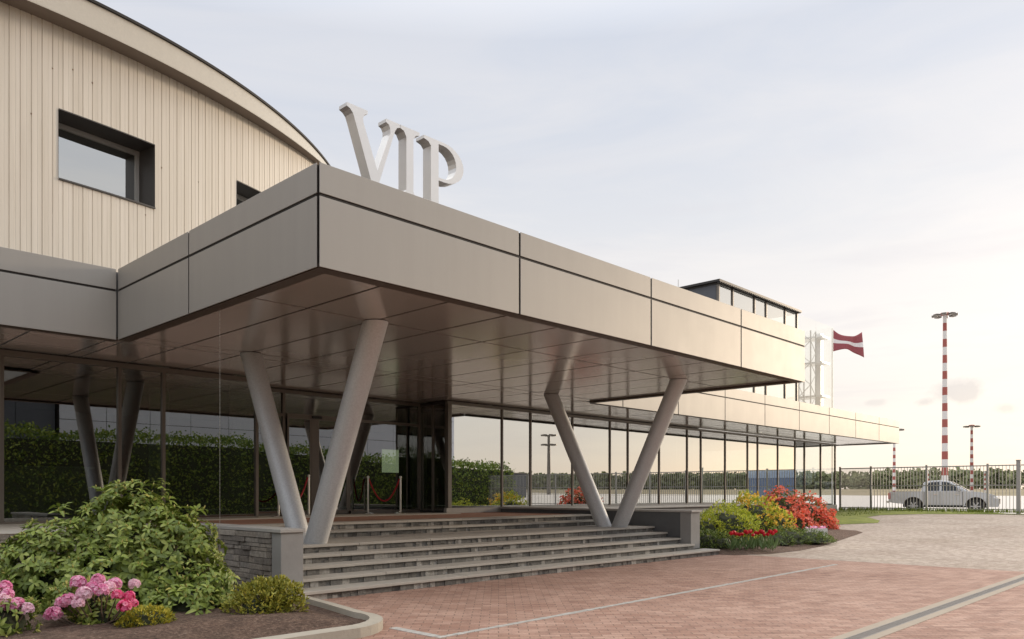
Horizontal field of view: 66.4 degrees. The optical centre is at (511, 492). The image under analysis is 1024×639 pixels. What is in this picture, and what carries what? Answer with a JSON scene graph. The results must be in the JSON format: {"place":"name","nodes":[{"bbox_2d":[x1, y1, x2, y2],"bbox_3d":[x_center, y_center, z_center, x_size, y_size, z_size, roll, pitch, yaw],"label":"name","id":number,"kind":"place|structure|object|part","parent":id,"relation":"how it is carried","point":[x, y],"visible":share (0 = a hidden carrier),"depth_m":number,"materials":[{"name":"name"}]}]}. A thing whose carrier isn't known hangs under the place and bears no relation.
{"place":"outdoors","nodes":[
{"label":"outdoors","id":0,"kind":"place"},
{"bbox_2d":[0,594,365,638],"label":"planting bed","id":1,"kind":"object","parent":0,"point":[216,623],"visible":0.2,"depth_m":7.63,"materials":[{"name":"brown soil"}]},
{"bbox_2d":[0,580,41,636],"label":"rhododendron","id":2,"kind":"object","parent":1,"relation":"on","point":[13,610],"visible":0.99,"depth_m":7.06,"materials":[{"name":"pink plant"}]},
{"bbox_2d":[38,573,140,624],"bbox_3d":[-4.097,1.095,7.667,1.129,0.585,0.858,0,0,44],"label":"rhododendron","id":3,"kind":"object","parent":1,"relation":"on","point":[98,598],"visible":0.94,"depth_m":7.59,"materials":[{"name":"pink plant"}]},
{"bbox_2d":[0,478,240,614],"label":"rhododendron","id":4,"kind":"object","parent":1,"relation":"on","point":[172,575],"visible":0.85,"depth_m":8.77,"materials":[{"name":"green plant"}]},
{"bbox_2d":[112,603,176,627],"bbox_3d":[-3.622,1.272,7.735,0.515,0.357,0.659,0,0,44],"label":"dwarf conifer","id":5,"kind":"object","parent":1,"relation":"on","point":[141,616],"visible":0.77,"depth_m":7.63,"materials":[{"name":"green plant"}]},
{"bbox_2d":[219,574,309,614],"bbox_3d":[-2.689,1.158,8.607,0.649,0.492,0.980,0,0,44],"label":"evergreen shrub","id":6,"kind":"object","parent":1,"relation":"on","point":[265,594],"visible":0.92,"depth_m":8.48,"materials":[{"name":"green plant"}]},
{"bbox_2d":[0,512,562,546],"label":"terrace","id":7,"kind":"structure","parent":0,"point":[358,518],"depth_m":17.66,"materials":[{"name":"brick"}]},
{"bbox_2d":[0,512,460,533],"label":"door threshold paving","id":8,"kind":"structure","parent":7,"relation":"on","point":[10,528],"depth_m":16.52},
{"bbox_2d":[271,498,281,516],"bbox_3d":[-5.319,0.060,17.811,0.330,0.985,0.330,0,0,44],"label":"rope post","id":9,"kind":"object","parent":8,"relation":"on","point":[278,511],"visible":0.43,"depth_m":17.79,"materials":[{"name":"metal"}]},
{"bbox_2d":[300,477,307,497],"bbox_3d":[-5.099,-0.059,18.290,0.040,0.608,1.033,0,0,23],"label":"rope","id":10,"kind":"object","parent":9,"relation":"hanging from","point":[304,487],"visible":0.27,"depth_m":18.62,"materials":[{"name":"fabric"}]},
{"bbox_2d":[305,474,310,515],"bbox_3d":[-4.880,0.060,18.769,0.330,0.985,0.330,0,0,44],"label":"rope post","id":11,"kind":"object","parent":8,"relation":"on","point":[308,476],"visible":0.79,"depth_m":18.74,"materials":[{"name":"metal"}]},
{"bbox_2d":[362,476,373,513],"bbox_3d":[-3.729,0.060,20.248,0.330,0.985,0.330,0,0,44],"label":"rope post","id":12,"kind":"object","parent":8,"relation":"on","point":[367,512],"visible":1,"depth_m":20.22,"materials":[{"name":"metal"}]},
{"bbox_2d":[394,476,405,513],"bbox_3d":[-2.917,0.060,20.441,0.330,0.985,0.330,0,0,44],"label":"rope post","id":13,"kind":"object","parent":8,"relation":"on","point":[400,512],"visible":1,"depth_m":20.42,"materials":[{"name":"metal"}]},
{"bbox_2d":[369,478,399,501],"bbox_3d":[-3.323,-0.058,20.344,0.824,0.608,0.042,0,0,-11],"label":"rope","id":14,"kind":"object","parent":13,"relation":"hanging from","point":[377,495],"visible":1,"depth_m":20.33,"materials":[{"name":"fabric"}]},
{"bbox_2d":[96,0,1023,488],"label":"sky","id":15,"kind":"structure","parent":0,"point":[855,166],"materials":[{"name":"white"}]},
{"bbox_2d":[322,554,1023,638],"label":"red paving","id":16,"kind":"structure","parent":0,"point":[840,598],"depth_m":10.32,"materials":[{"name":"brick"}]},
{"bbox_2d":[254,595,382,638],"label":"kerb","id":17,"kind":"structure","parent":16,"relation":"on","point":[372,624],"depth_m":7.87,"materials":[{"name":"concrete"}]},
{"bbox_2d":[389,564,837,637],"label":"paving line","id":18,"kind":"object","parent":16,"relation":"on","point":[449,635],"visible":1,"depth_m":9.38,"materials":[{"name":"white paint"}]},
{"bbox_2d":[830,574,1023,638],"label":"drain channel","id":19,"kind":"object","parent":16,"relation":"in","point":[901,622],"visible":1,"depth_m":9.43,"materials":[{"name":"concrete"},{"name":"galvanised steel"}]},
{"bbox_2d":[739,495,1023,514],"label":"apron","id":20,"kind":"object","parent":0,"point":[827,498],"depth_m":85.94,"materials":[{"name":"concrete"}]},
{"bbox_2d":[831,328,863,504],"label":"flagpole","id":21,"kind":"object","parent":20,"relation":"on","point":[853,344],"visible":0.98,"depth_m":56.01,"materials":[{"name":"metal"}]},
{"bbox_2d":[893,429,904,490],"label":"floodlight mast","id":22,"kind":"object","parent":20,"relation":"on","point":[894,455],"visible":0.39,"depth_m":159.78,"materials":[{"name":"metal"}]},
{"bbox_2d":[887,480,999,510],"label":"pickup truck","id":23,"kind":"object","parent":20,"relation":"on","point":[921,499],"visible":0.74,"depth_m":41.75,"materials":[{"name":"silver metal"}]},
{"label":"side window","id":24,"kind":"part","parent":23,"relation":"part of","materials":[{"name":"black glass"}]},
{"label":"side window","id":25,"kind":"part","parent":23,"relation":"part of","materials":[{"name":"black glass"}]},
{"bbox_2d":[932,312,957,480],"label":"floodlight mast","id":26,"kind":"object","parent":20,"relation":"on","point":[944,408],"visible":0.89,"depth_m":121.71,"materials":[{"name":"metal"}]},
{"bbox_2d":[750,514,1023,571],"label":"beige paving","id":27,"kind":"structure","parent":0,"point":[985,541],"depth_m":21.27,"materials":[{"name":"beige stone"}]},
{"bbox_2d":[753,489,1023,569],"bbox_3d":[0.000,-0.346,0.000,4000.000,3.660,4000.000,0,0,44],"label":"ground","id":28,"kind":"structure","parent":0,"point":[867,492],"depth_m":361.83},
{"bbox_2d":[0,523,304,597],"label":"stair wall","id":29,"kind":"structure","parent":28,"relation":"on","point":[259,551],"depth_m":10.68,"materials":[{"name":"grey stone"}]},
{"bbox_2d":[0,0,898,543],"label":"terminal building","id":30,"kind":"structure","parent":28,"relation":"on","point":[224,296],"depth_m":14.62,"materials":[{"name":"metal"}]},
{"bbox_2d":[58,108,155,208],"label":"upper window","id":31,"kind":"structure","parent":30,"relation":"in","point":[93,155],"depth_m":15.04,"materials":[{"name":"glass"}]},
{"bbox_2d":[237,180,260,204],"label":"upper window","id":32,"kind":"structure","parent":30,"relation":"in","point":[245,192],"depth_m":17.78,"materials":[{"name":"glass"}]},
{"bbox_2d":[286,413,347,513],"bbox_3d":[-4.805,-0.685,19.478,0.118,2.460,1.760,0,0,44],"label":"sliding door","id":33,"kind":"structure","parent":30,"relation":"in","point":[309,437],"depth_m":19.32,"materials":[{"name":"glass"}]},
{"bbox_2d":[339,102,462,202],"bbox_3d":[-1.408,-4.199,10.467,0.170,1.274,2.100,0,0,44],"label":"rooftop sign","id":34,"kind":"object","parent":30,"relation":"on","point":[370,168],"visible":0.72,"depth_m":10.38,"materials":[{"name":"metal"}]},
{"bbox_2d":[243,514,719,599],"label":"entrance steps","id":35,"kind":"structure","parent":28,"relation":"on","point":[351,558],"depth_m":14.32,"materials":[{"name":"stone"}]},
{"bbox_2d":[499,507,701,548],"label":"stair wall","id":36,"kind":"structure","parent":28,"relation":"on","point":[684,525],"depth_m":18.80,"materials":[{"name":"stone"}]},
{"bbox_2d":[544,503,768,521],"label":"planter wall","id":37,"kind":"structure","parent":28,"relation":"on","point":[701,506],"depth_m":25.73,"materials":[{"name":"grey stone"}]},
{"bbox_2d":[698,529,862,554],"bbox_3d":[8.481,1.265,25.611,5.594,0.365,16.034,0,0,38],"label":"planting bed","id":38,"kind":"object","parent":28,"relation":"on","point":[839,534],"visible":0.18,"depth_m":19.72,"materials":[{"name":"brown soil"}]},
{"bbox_2d":[699,526,734,548],"bbox_3d":[4.914,1.162,19.280,1.243,0.685,1.077,0,0,14],"label":"evergreen shrub","id":39,"kind":"object","parent":38,"relation":"on","point":[713,540],"visible":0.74,"depth_m":19.04,"materials":[{"name":"green plant"}]},
{"bbox_2d":[726,531,736,550],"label":"tulip","id":40,"kind":"object","parent":38,"relation":"on","point":[731,533],"visible":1,"depth_m":18.52,"materials":[{"name":"green plant"}]},
{"bbox_2d":[728,530,740,549],"bbox_3d":[5.312,1.150,18.726,0.246,0.469,0.246,0,0,-25],"label":"tulip","id":41,"kind":"object","parent":38,"relation":"on","point":[733,541],"visible":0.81,"depth_m":18.67,"materials":[{"name":"green plant"}]},
{"bbox_2d":[736,533,744,549],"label":"tulip","id":42,"kind":"object","parent":38,"relation":"on","point":[742,543],"visible":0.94,"depth_m":18.67,"materials":[{"name":"green plant"}]},
{"bbox_2d":[740,530,751,549],"bbox_3d":[5.636,1.143,18.852,0.254,0.482,0.254,0,0,25],"label":"tulip","id":43,"kind":"object","parent":38,"relation":"on","point":[745,539],"visible":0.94,"depth_m":18.83,"materials":[{"name":"green plant"}]},
{"bbox_2d":[741,531,752,548],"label":"tulip","id":44,"kind":"object","parent":38,"relation":"on","point":[746,532],"visible":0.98,"depth_m":18.76,"materials":[{"name":"green plant"}]},
{"bbox_2d":[700,488,796,541],"bbox_3d":[6.383,0.661,22.206,2.019,1.554,5.354,0,0,44],"label":"azalea","id":45,"kind":"object","parent":38,"relation":"on","point":[747,516],"visible":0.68,"depth_m":21.79,"materials":[{"name":"yellow plant"}]},
{"bbox_2d":[743,530,755,547],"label":"tulip","id":46,"kind":"object","parent":38,"relation":"on","point":[750,531],"visible":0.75,"depth_m":19.01,"materials":[{"name":"green plant"}]},
{"bbox_2d":[750,533,758,548],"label":"tulip","id":47,"kind":"object","parent":38,"relation":"on","point":[752,546],"visible":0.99,"depth_m":18.82,"materials":[{"name":"green plant"}]},
{"bbox_2d":[756,531,763,548],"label":"tulip","id":48,"kind":"object","parent":38,"relation":"on","point":[758,533],"visible":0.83,"depth_m":19.11,"materials":[{"name":"green plant"}]},
{"bbox_2d":[756,530,766,549],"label":"tulip","id":49,"kind":"object","parent":38,"relation":"on","point":[762,544],"visible":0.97,"depth_m":18.74,"materials":[{"name":"green plant"}]},
{"bbox_2d":[763,530,773,549],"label":"tulip","id":50,"kind":"object","parent":38,"relation":"on","point":[771,539],"visible":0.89,"depth_m":18.77,"materials":[{"name":"green plant"}]},
{"bbox_2d":[767,531,778,550],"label":"tulip","id":51,"kind":"object","parent":38,"relation":"on","point":[776,541],"visible":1,"depth_m":18.55,"materials":[{"name":"green plant"}]},
{"bbox_2d":[768,529,781,548],"bbox_3d":[6.431,1.142,19.108,0.254,0.484,0.254,0,0,-5],"label":"tulip","id":52,"kind":"object","parent":38,"relation":"on","point":[775,530],"visible":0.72,"depth_m":19.06,"materials":[{"name":"green plant"}]},
{"bbox_2d":[754,485,840,531],"bbox_3d":[9.471,0.670,26.137,3.310,1.867,2.233,0,0,-38],"label":"azalea","id":53,"kind":"object","parent":38,"relation":"on","point":[806,514],"visible":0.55,"depth_m":25.73,"materials":[{"name":"red plant"}]},
{"bbox_2d":[763,523,837,545],"bbox_3d":[7.618,1.161,21.116,3.019,0.671,1.505,0,0,-33],"label":"juniper","id":54,"kind":"object","parent":38,"relation":"on","point":[793,537],"visible":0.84,"depth_m":20.86,"materials":[{"name":"green plant"}]},
{"bbox_2d":[803,525,827,534],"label":"flowers","id":55,"kind":"object","parent":38,"relation":"on","point":[824,529],"visible":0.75,"depth_m":23.04,"materials":[{"name":"pink plant"}]},
{"bbox_2d":[796,467,1023,488],"bbox_3d":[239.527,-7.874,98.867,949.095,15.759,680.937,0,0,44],"label":"wood","id":56,"kind":"object","parent":28,"relation":"on","point":[811,480],"visible":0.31,"depth_m":470.60,"materials":[{"name":"green plant"}]},
{"bbox_2d":[839,464,1023,511],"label":"metal fence","id":57,"kind":"object","parent":28,"relation":"on","point":[926,485],"visible":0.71,"depth_m":38.17,"materials":[{"name":"grey metal"}]},
{"bbox_2d":[963,425,980,490],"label":"floodlight mast","id":58,"kind":"object","parent":28,"relation":"on","point":[971,454],"visible":0.91,"depth_m":299.57,"materials":[{"name":"metal"}]},
{"bbox_2d":[834,510,1008,523],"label":"lawn","id":59,"kind":"structure","parent":0,"point":[843,518],"depth_m":35.21,"materials":[{"name":"green plant"}]},
{"bbox_2d":[1016,460,1020,514],"bbox_3d":[22.663,-0.131,34.974,0.200,2.650,0.200,0,0,44],"label":"gate post","id":60,"kind":"object","parent":59,"relation":"on","point":[1018,485],"visible":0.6,"depth_m":34.91,"materials":[{"name":"metal"}]},
{"bbox_2d":[828,506,1023,515],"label":"grass","id":61,"kind":"structure","parent":0,"point":[927,510],"depth_m":36.93,"materials":[{"name":"green plant"}]},
{"bbox_2d":[984,471,985,492],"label":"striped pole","id":62,"kind":"object","parent":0,"point":[984,481],"visible":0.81,"depth_m":329.76,"materials":[{"name":"metal"}]}
]}

